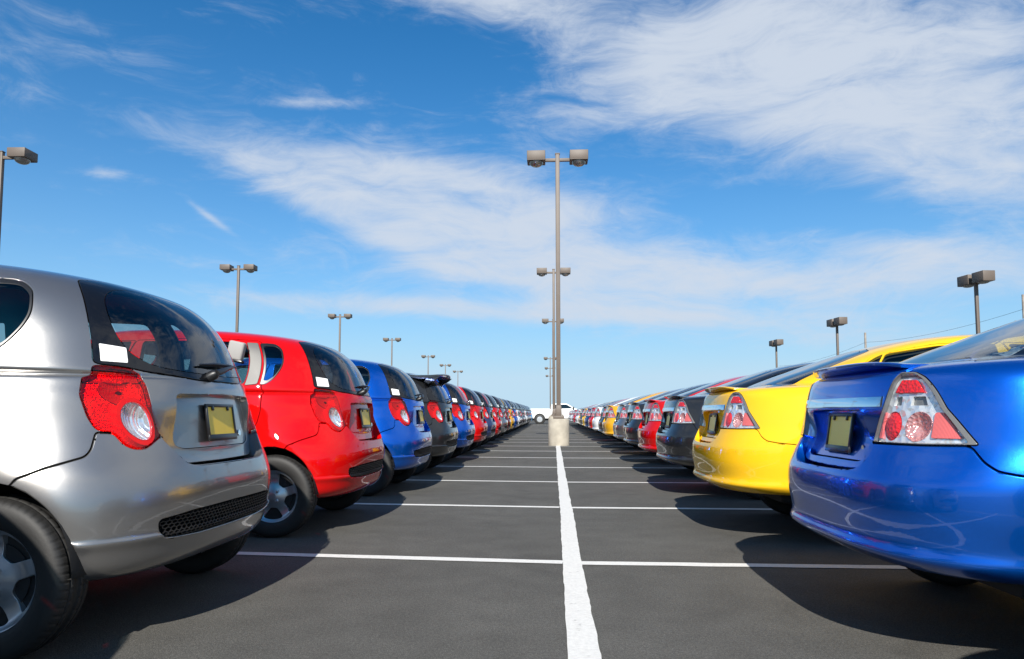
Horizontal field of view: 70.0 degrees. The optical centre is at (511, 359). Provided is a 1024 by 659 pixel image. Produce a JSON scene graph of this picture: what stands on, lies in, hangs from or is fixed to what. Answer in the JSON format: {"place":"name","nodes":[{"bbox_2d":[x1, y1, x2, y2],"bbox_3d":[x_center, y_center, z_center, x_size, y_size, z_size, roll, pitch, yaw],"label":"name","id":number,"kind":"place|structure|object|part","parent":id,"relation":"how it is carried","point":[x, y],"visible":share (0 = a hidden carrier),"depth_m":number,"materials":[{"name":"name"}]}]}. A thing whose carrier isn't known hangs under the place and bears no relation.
{"place":"outdoors","nodes":[
{"label":"outdoors","id":0,"kind":"place"},
{"bbox_2d":[0,0,1023,408],"label":"sky","id":1,"kind":"structure","parent":0,"point":[756,173],"materials":[{"name":"blue"}]},
{"bbox_2d":[18,420,1023,658],"bbox_3d":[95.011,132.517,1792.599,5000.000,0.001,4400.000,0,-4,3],"label":"ground","id":2,"kind":"structure","parent":0,"point":[236,606],"depth_m":3.66,"materials":[{"name":"grey asphalt"}]},
{"bbox_2d":[0,147,37,240],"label":"lamp post","id":3,"kind":"object","parent":2,"relation":"on","point":[22,155],"visible":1,"depth_m":20.24,"materials":[{"name":"grey metal"}]},
{"bbox_2d":[0,265,270,658],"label":"hatchback car","id":4,"kind":"object","parent":2,"relation":"on","point":[117,458],"visible":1,"depth_m":2.78,"materials":[{"name":"grey paint"}]},
{"bbox_3d":[-2.417,0.287,4.152,1.138,1.062,0.241,0,-4,3],"label":"rear door","id":5,"kind":"part","parent":4,"relation":"part of","materials":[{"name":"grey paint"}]},
{"bbox_3d":[-1.525,-0.106,3.392,0.461,0.430,1.169,0,-4,3],"label":"rear window","id":6,"kind":"part","parent":4,"relation":"part of","materials":[{"name":"black glass"}]},
{"bbox_2d":[91,330,384,536],"bbox_3d":[-3.042,0.552,6.070,3.879,1.536,1.970,0,-4,3],"label":"hatchback car","id":7,"kind":"object","parent":2,"relation":"on","point":[320,436],"visible":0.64,"depth_m":5.36,"materials":[{"name":"red paint"}]},
{"bbox_3d":[-3.347,0.381,5.351,1.170,1.050,0.223,0,-4,3],"label":"front door","id":8,"kind":"part","parent":7,"relation":"part of","materials":[{"name":"red paint"}]},
{"bbox_3d":[-2.359,0.371,5.306,1.138,1.062,0.241,0,-4,3],"label":"rear door","id":9,"kind":"part","parent":7,"relation":"part of","materials":[{"name":"red paint"}]},
{"bbox_2d":[226,340,246,363],"bbox_3d":[-1.990,-0.054,5.280,0.134,0.168,0.060,0,-4,3],"label":"headrest","id":10,"kind":"object","parent":7,"relation":"attached to","point":[236,349],"depth_m":5.25,"materials":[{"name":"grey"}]},
{"bbox_3d":[-1.386,0.087,6.012,0.461,0.430,1.169,0,-4,3],"label":"rear window","id":11,"kind":"part","parent":7,"relation":"part of","materials":[{"name":"black glass"}]},
{"bbox_2d":[219,264,257,362],"bbox_3d":[-13.486,-0.585,35.800,1.680,8.160,0.560,0,-4,1],"label":"lamp post","id":12,"kind":"object","parent":2,"relation":"on","point":[229,268],"visible":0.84,"depth_m":35.91,"materials":[{"name":"grey metal"}]},
{"bbox_2d":[232,358,431,495],"bbox_3d":[-2.907,0.741,8.632,3.879,1.536,1.970,0,-4,3],"label":"hatchback car","id":13,"kind":"object","parent":2,"relation":"on","point":[400,420],"visible":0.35,"depth_m":7.98,"materials":[{"name":"blue paint"}]},
{"bbox_3d":[-3.208,0.569,7.912,1.170,1.050,0.223,0,-4,3],"label":"front door","id":14,"kind":"part","parent":13,"relation":"part of","materials":[{"name":"blue paint"}]},
{"bbox_3d":[-2.220,0.560,7.871,1.138,1.062,0.241,0,-4,3],"label":"rear door","id":15,"kind":"part","parent":13,"relation":"part of","materials":[{"name":"blue paint"}]},
{"bbox_3d":[-1.250,0.275,8.580,0.461,0.430,1.169,0,-4,3],"label":"rear window","id":16,"kind":"part","parent":13,"relation":"part of","materials":[{"name":"black glass"}]},
{"bbox_2d":[328,314,351,351],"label":"lamp post","id":17,"kind":"object","parent":2,"relation":"on","point":[333,316],"visible":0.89,"depth_m":53.79,"materials":[{"name":"grey metal"}]},
{"bbox_2d":[325,372,457,475],"bbox_3d":[-2.778,0.927,11.175,3.879,1.536,1.970,0,-4,3],"label":"hatchback car","id":18,"kind":"object","parent":2,"relation":"on","point":[439,418],"visible":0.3,"depth_m":10.56,"materials":[{"name":"grey paint"}]},
{"bbox_3d":[-1.122,0.461,11.115,0.461,0.430,1.169,0,-4,3],"label":"rear window","id":19,"kind":"part","parent":18,"relation":"part of","materials":[{"name":"black glass"}]},
{"bbox_2d":[383,338,400,365],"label":"lamp post","id":20,"kind":"object","parent":2,"relation":"on","point":[391,340],"visible":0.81,"depth_m":70.90,"materials":[{"name":"grey metal"}]},
{"bbox_2d":[237,552,562,563],"bbox_3d":[-2.519,1.217,4.681,5.688,0.001,0.107,-1,-4,8],"label":"stall line","id":21,"kind":"object","parent":2,"relation":"on","point":[407,557],"visible":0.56,"depth_m":4.43,"materials":[{"name":"paint"}]},
{"bbox_2d":[366,382,474,462],"bbox_3d":[-2.643,1.114,13.720,3.879,1.536,1.970,0,-4,4],"label":"hatchback car","id":22,"kind":"object","parent":2,"relation":"on","point":[462,419],"visible":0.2,"depth_m":13.13,"materials":[{"name":"blue paint"}]},
{"bbox_3d":[-0.988,0.647,13.645,0.461,0.430,1.169,0,-4,4],"label":"rear window","id":23,"kind":"part","parent":22,"relation":"part of","materials":[{"name":"black glass"}]},
{"bbox_2d":[421,355,434,374],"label":"lamp post","id":24,"kind":"object","parent":2,"relation":"on","point":[428,356],"visible":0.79,"depth_m":91.98,"materials":[{"name":"grey metal"}]},
{"bbox_2d":[440,364,450,373],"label":"lamp post","id":25,"kind":"object","parent":2,"relation":"on","point":[445,365],"visible":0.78,"depth_m":108.86,"materials":[{"name":"grey metal"}]},
{"bbox_2d":[411,386,487,454],"bbox_3d":[-2.489,1.296,16.202,3.879,1.536,1.970,0,-4,4],"label":"hatchback car","id":26,"kind":"object","parent":2,"relation":"on","point":[477,417],"visible":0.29,"depth_m":15.62,"materials":[{"name":"red paint"}]},
{"bbox_3d":[-0.834,0.830,16.129,0.461,0.430,1.169,0,-4,4],"label":"rear window","id":27,"kind":"part","parent":26,"relation":"part of","materials":[{"name":"black glass"}]},
{"bbox_2d":[354,503,559,507],"bbox_3d":[-2.381,1.401,7.190,5.698,0.001,0.105,-1,-4,8],"label":"stall line","id":28,"kind":"object","parent":2,"relation":"on","point":[458,505],"visible":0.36,"depth_m":6.92,"materials":[{"name":"paint"}]},
{"bbox_2d":[458,466,498,466],"bbox_3d":[-2.104,1.770,12.209,5.718,0.001,0.104,-1,-4,8],"label":"stall line","id":29,"kind":"object","parent":2,"relation":"on","point":[478,466],"visible":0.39,"depth_m":12.00,"materials":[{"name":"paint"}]},
{"bbox_2d":[471,390,495,447],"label":"hatchback car","id":30,"kind":"object","parent":2,"relation":"on","point":[489,418],"visible":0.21,"depth_m":18.25,"materials":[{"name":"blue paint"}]},
{"bbox_3d":[-0.697,1.021,18.734,0.461,0.430,1.169,0,-4,4],"label":"rear window","id":31,"kind":"part","parent":30,"relation":"part of","materials":[{"name":"black glass"}]},
{"bbox_2d":[481,393,501,443],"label":"hatchback car","id":32,"kind":"object","parent":2,"relation":"on","point":[496,416],"visible":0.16,"depth_m":20.76,"materials":[{"name":"red paint"}]},
{"bbox_3d":[-0.577,1.205,21.238,0.461,0.430,1.169,0,-4,2],"label":"rear window","id":33,"kind":"part","parent":32,"relation":"part of","materials":[{"name":"black glass"}]},
{"bbox_2d":[425,480,557,481],"bbox_3d":[-2.243,1.586,9.699,5.708,0.001,0.105,-1,-4,8],"label":"stall line","id":34,"kind":"object","parent":2,"relation":"on","point":[478,480],"visible":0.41,"depth_m":9.43,"materials":[{"name":"paint"}]},
{"bbox_2d":[489,395,507,440],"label":"hatchback car","id":35,"kind":"object","parent":2,"relation":"on","point":[502,417],"visible":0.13,"depth_m":23.22,"materials":[{"name":"grey paint"}]},
{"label":"rear window","id":36,"kind":"part","parent":35,"relation":"part of","materials":[{"name":"black glass"}]},
{"bbox_2d":[496,397,510,436],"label":"hatchback car","id":37,"kind":"object","parent":2,"relation":"on","point":[506,415],"visible":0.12,"depth_m":25.90,"materials":[{"name":"red paint"}]},
{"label":"rear window","id":38,"kind":"part","parent":37,"relation":"part of","materials":[{"name":"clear glass"}]},
{"bbox_2d":[501,399,514,434],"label":"hatchback car","id":39,"kind":"object","parent":2,"relation":"on","point":[510,415],"visible":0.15,"depth_m":28.34,"materials":[{"name":"orange paint"}]},
{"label":"rear window","id":40,"kind":"part","parent":39,"relation":"part of","materials":[{"name":"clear glass"}]},
{"bbox_2d":[504,399,518,433],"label":"hatchback car","id":41,"kind":"object","parent":2,"relation":"on","point":[515,417],"visible":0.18,"depth_m":30.80,"materials":[{"name":"blue paint"}]},
{"bbox_2d":[509,401,520,431],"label":"hatchback car","id":42,"kind":"object","parent":2,"relation":"on","point":[517,412],"visible":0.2,"depth_m":33.44,"materials":[{"name":"white paint"}]},
{"bbox_2d":[512,402,521,428],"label":"hatchback car","id":43,"kind":"object","parent":2,"relation":"on","point":[519,414],"visible":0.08,"depth_m":36.16,"materials":[{"name":"grey paint"}]},
{"bbox_2d":[499,457,534,457],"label":"stall line","id":44,"kind":"object","parent":2,"relation":"on","point":[516,457],"visible":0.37,"depth_m":14.44,"materials":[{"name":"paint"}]},
{"bbox_2d":[514,402,524,429],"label":"hatchback car","id":45,"kind":"object","parent":2,"relation":"on","point":[522,416],"visible":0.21,"depth_m":38.46,"materials":[{"name":"grey paint"}]},
{"bbox_2d":[518,403,525,427],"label":"hatchback car","id":46,"kind":"object","parent":2,"relation":"on","point":[523,414],"visible":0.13,"depth_m":41.11,"materials":[{"name":"grey paint"}]},
{"bbox_2d":[519,404,527,426],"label":"hatchback car","id":47,"kind":"object","parent":2,"relation":"on","point":[525,414],"visible":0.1,"depth_m":43.62,"materials":[{"name":"white paint"}]},
{"bbox_2d":[544,357,555,414],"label":"lamp post","id":48,"kind":"object","parent":2,"relation":"on","point":[546,358],"visible":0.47,"depth_m":94.97,"materials":[{"name":"metal"}]},
{"bbox_2d":[530,403,575,423],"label":"pickup truck","id":49,"kind":"object","parent":2,"relation":"on","point":[540,416],"visible":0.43,"depth_m":59.29,"materials":[{"name":"white paint"}]},
{"bbox_2d":[542,318,563,415],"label":"lamp post","id":50,"kind":"object","parent":2,"relation":"on","point":[545,321],"visible":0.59,"depth_m":56.45,"materials":[{"name":"metal"}]},
{"bbox_2d":[537,268,570,418],"bbox_3d":[2.102,-0.524,36.677,1.700,8.168,0.570,0,-4,3],"label":"lamp post","id":51,"kind":"object","parent":2,"relation":"on","point":[541,272],"visible":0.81,"depth_m":36.70,"materials":[{"name":"metal"}]},
{"bbox_2d":[527,149,587,445],"bbox_3d":[1.276,-1.731,20.242,1.700,8.168,0.570,0,-4,3],"label":"lamp post","id":52,"kind":"object","parent":2,"relation":"on","point":[558,429],"visible":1,"depth_m":20.22,"materials":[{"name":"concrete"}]},
{"bbox_2d":[556,446,601,658],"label":"line","id":53,"kind":"object","parent":2,"relation":"on","point":[582,640],"visible":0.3,"depth_m":3.60,"materials":[{"name":"paint"}]},
{"bbox_2d":[573,404,596,427],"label":"sedan car","id":54,"kind":"object","parent":2,"relation":"on","point":[575,411],"visible":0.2,"depth_m":43.17,"materials":[{"name":"red paint"}]},
{"bbox_2d":[576,403,602,429],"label":"sedan car","id":55,"kind":"object","parent":2,"relation":"on","point":[578,414],"visible":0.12,"depth_m":38.13,"materials":[{"name":"white paint"}]},
{"bbox_2d":[579,401,611,431],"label":"sedan car","id":56,"kind":"object","parent":2,"relation":"on","point":[581,416],"visible":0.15,"depth_m":33.11,"materials":[{"name":"grey paint"}]},
{"bbox_2d":[564,467,629,467],"bbox_3d":[3.672,1.726,11.611,5.703,0.001,0.107,0,-4,4],"label":"stall line","id":57,"kind":"object","parent":2,"relation":"on","point":[596,467],"visible":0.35,"depth_m":11.78,"materials":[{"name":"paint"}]},
{"bbox_2d":[582,400,616,432],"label":"sedan car","id":58,"kind":"object","parent":2,"relation":"on","point":[584,416],"visible":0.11,"depth_m":30.64,"materials":[{"name":"orange paint"}]},
{"bbox_2d":[584,399,622,435],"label":"sedan car","id":59,"kind":"object","parent":2,"relation":"on","point":[587,417],"visible":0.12,"depth_m":28.03,"materials":[{"name":"blue paint"}]},
{"bbox_2d":[588,398,628,438],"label":"sedan car","id":60,"kind":"object","parent":2,"relation":"on","point":[591,418],"visible":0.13,"depth_m":25.45,"materials":[{"name":"red paint"}]},
{"bbox_2d":[599,446,632,446],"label":"stall line","id":61,"kind":"object","parent":2,"relation":"on","point":[615,446],"visible":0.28,"depth_m":19.21,"materials":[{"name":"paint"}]},
{"bbox_2d":[592,396,639,441],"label":"sedan car","id":62,"kind":"object","parent":2,"relation":"on","point":[597,415],"visible":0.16,"depth_m":22.91,"materials":[{"name":"white paint"}]},
{"bbox_2d":[598,395,645,442],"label":"sedan car","id":63,"kind":"object","parent":2,"relation":"on","point":[602,417],"visible":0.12,"depth_m":20.54,"materials":[{"name":"grey paint"}]},
{"bbox_2d":[607,451,647,451],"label":"stall line","id":64,"kind":"object","parent":2,"relation":"on","point":[627,451],"visible":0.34,"depth_m":16.70,"materials":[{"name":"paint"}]},
{"bbox_2d":[602,391,666,449],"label":"sedan car","id":65,"kind":"object","parent":2,"relation":"on","point":[609,419],"visible":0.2,"depth_m":17.86,"materials":[{"name":"orange paint"}]},
{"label":"rear window","id":66,"kind":"part","parent":65,"relation":"part of","materials":[{"name":"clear glass"}]},
{"bbox_2d":[585,482,703,482],"bbox_3d":[3.534,1.542,9.102,5.713,0.001,0.106,0,-4,4],"label":"stall line","id":67,"kind":"object","parent":2,"relation":"on","point":[644,482],"visible":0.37,"depth_m":9.22,"materials":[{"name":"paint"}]},
{"bbox_2d":[613,387,686,453],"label":"sedan car","id":68,"kind":"object","parent":2,"relation":"on","point":[620,419],"visible":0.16,"depth_m":15.37,"materials":[{"name":"grey paint"}]},
{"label":"rear window","id":69,"kind":"part","parent":68,"relation":"part of","materials":[{"name":"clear glass"}]},
{"bbox_2d":[623,382,713,444],"bbox_3d":[4.195,1.116,13.207,4.309,1.458,1.990,0,-4,2],"label":"sedan car","id":70,"kind":"object","parent":2,"relation":"on","point":[633,420],"visible":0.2,"depth_m":12.83,"materials":[{"name":"grey paint"}]},
{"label":"rear window","id":71,"kind":"part","parent":70,"relation":"part of","materials":[{"name":"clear glass"}]},
{"bbox_2d":[572,507,772,509],"bbox_3d":[3.396,1.357,6.591,5.723,0.001,0.106,0,-4,4],"label":"stall line","id":72,"kind":"object","parent":2,"relation":"on","point":[677,508],"visible":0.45,"depth_m":6.71,"materials":[{"name":"paint"}]},
{"bbox_2d":[637,375,747,469],"bbox_3d":[4.026,0.929,10.665,4.309,1.458,1.990,0,-4,3],"label":"sedan car","id":73,"kind":"object","parent":2,"relation":"on","point":[649,425],"visible":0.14,"depth_m":10.32,"materials":[{"name":"red paint"}]},
{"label":"rear window","id":74,"kind":"part","parent":73,"relation":"part of","materials":[{"name":"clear glass"}]},
{"bbox_2d":[656,362,814,499],"bbox_3d":[3.814,0.747,8.181,4.309,1.458,1.990,0,-4,3],"label":"sedan car","id":75,"kind":"object","parent":2,"relation":"on","point":[677,430],"visible":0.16,"depth_m":7.74,"materials":[{"name":"grey paint"}]},
{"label":"rear window","id":76,"kind":"part","parent":75,"relation":"part of","materials":[{"name":"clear glass"}]},
{"bbox_3d":[3.188,0.546,7.495,1.217,0.957,0.277,0,-4,3],"label":"rear door","id":77,"kind":"part","parent":75,"relation":"part of","materials":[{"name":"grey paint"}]},
{"bbox_2d":[582,561,906,568],"bbox_3d":[3.258,1.173,4.083,5.733,0.001,0.107,0,-4,4],"label":"stall line","id":78,"kind":"object","parent":2,"relation":"on","point":[741,564],"visible":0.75,"depth_m":4.21,"materials":[{"name":"paint"}]},
{"bbox_2d":[769,339,783,367],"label":"lamp post","id":79,"kind":"object","parent":2,"relation":"on","point":[776,343],"visible":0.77,"depth_m":51.75,"materials":[{"name":"grey metal"}]},
{"bbox_2d":[826,317,847,354],"bbox_3d":[17.797,0.772,39.867,0.460,6.050,1.440,0,-4,-3],"label":"lamp post","id":80,"kind":"object","parent":2,"relation":"on","point":[836,322],"visible":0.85,"depth_m":39.93,"materials":[{"name":"grey metal"}]},
{"bbox_2d":[692,334,1023,514],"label":"sedan car","id":81,"kind":"object","parent":2,"relation":"on","point":[746,440],"visible":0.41,"depth_m":5.06,"materials":[{"name":"yellow paint"}]},
{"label":"rear window","id":82,"kind":"part","parent":81,"relation":"part of","materials":[{"name":"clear glass"}]},
{"bbox_3d":[2.978,0.356,4.905,1.217,0.957,0.277,0,-4,3],"label":"rear door","id":83,"kind":"part","parent":81,"relation":"part of","materials":[{"name":"yellow paint"}]},
{"bbox_3d":[3.952,0.355,4.870,1.306,0.954,0.314,0,-4,3],"label":"front door","id":84,"kind":"part","parent":81,"relation":"part of","materials":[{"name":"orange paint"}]},
{"bbox_2d":[864,333,866,347],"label":"utility pole","id":85,"kind":"object","parent":2,"relation":"on","point":[865,343],"visible":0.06,"depth_m":90.16,"materials":[{"name":"grey wood"}]},
{"bbox_2d":[785,310,1019,365],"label":"overhead wire","id":86,"kind":"object","parent":85,"relation":"hanging from","point":[917,336],"visible":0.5,"depth_m":76.05,"materials":[{"name":"grey metal"}]},
{"bbox_2d":[788,318,1023,598],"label":"sedan car","id":87,"kind":"object","parent":2,"relation":"on","point":[915,464],"visible":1,"depth_m":2.54,"materials":[{"name":"blue paint"}]},
{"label":"rear window","id":88,"kind":"part","parent":87,"relation":"part of","materials":[{"name":"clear glass"}]},
{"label":"rear door","id":89,"kind":"part","parent":87,"relation":"part of","materials":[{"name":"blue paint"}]},
{"bbox_2d":[957,270,994,357],"bbox_3d":[17.255,-0.172,27.012,0.460,6.050,1.440,0,-4,-3],"label":"lamp post","id":90,"kind":"object","parent":2,"relation":"on","point":[975,279],"visible":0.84,"depth_m":27.08,"materials":[{"name":"grey metal"}]},
{"bbox_2d":[1015,294,1023,320],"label":"utility pole","id":91,"kind":"object","parent":2,"relation":"on","point":[1022,295],"visible":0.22,"depth_m":60.31,"materials":[{"name":"grey wood"}]},
{"bbox_2d":[992,344,1023,357],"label":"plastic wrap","id":92,"kind":"object","parent":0,"point":[1013,350],"visible":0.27,"depth_m":2.92,"materials":[{"name":"white"}]}
]}

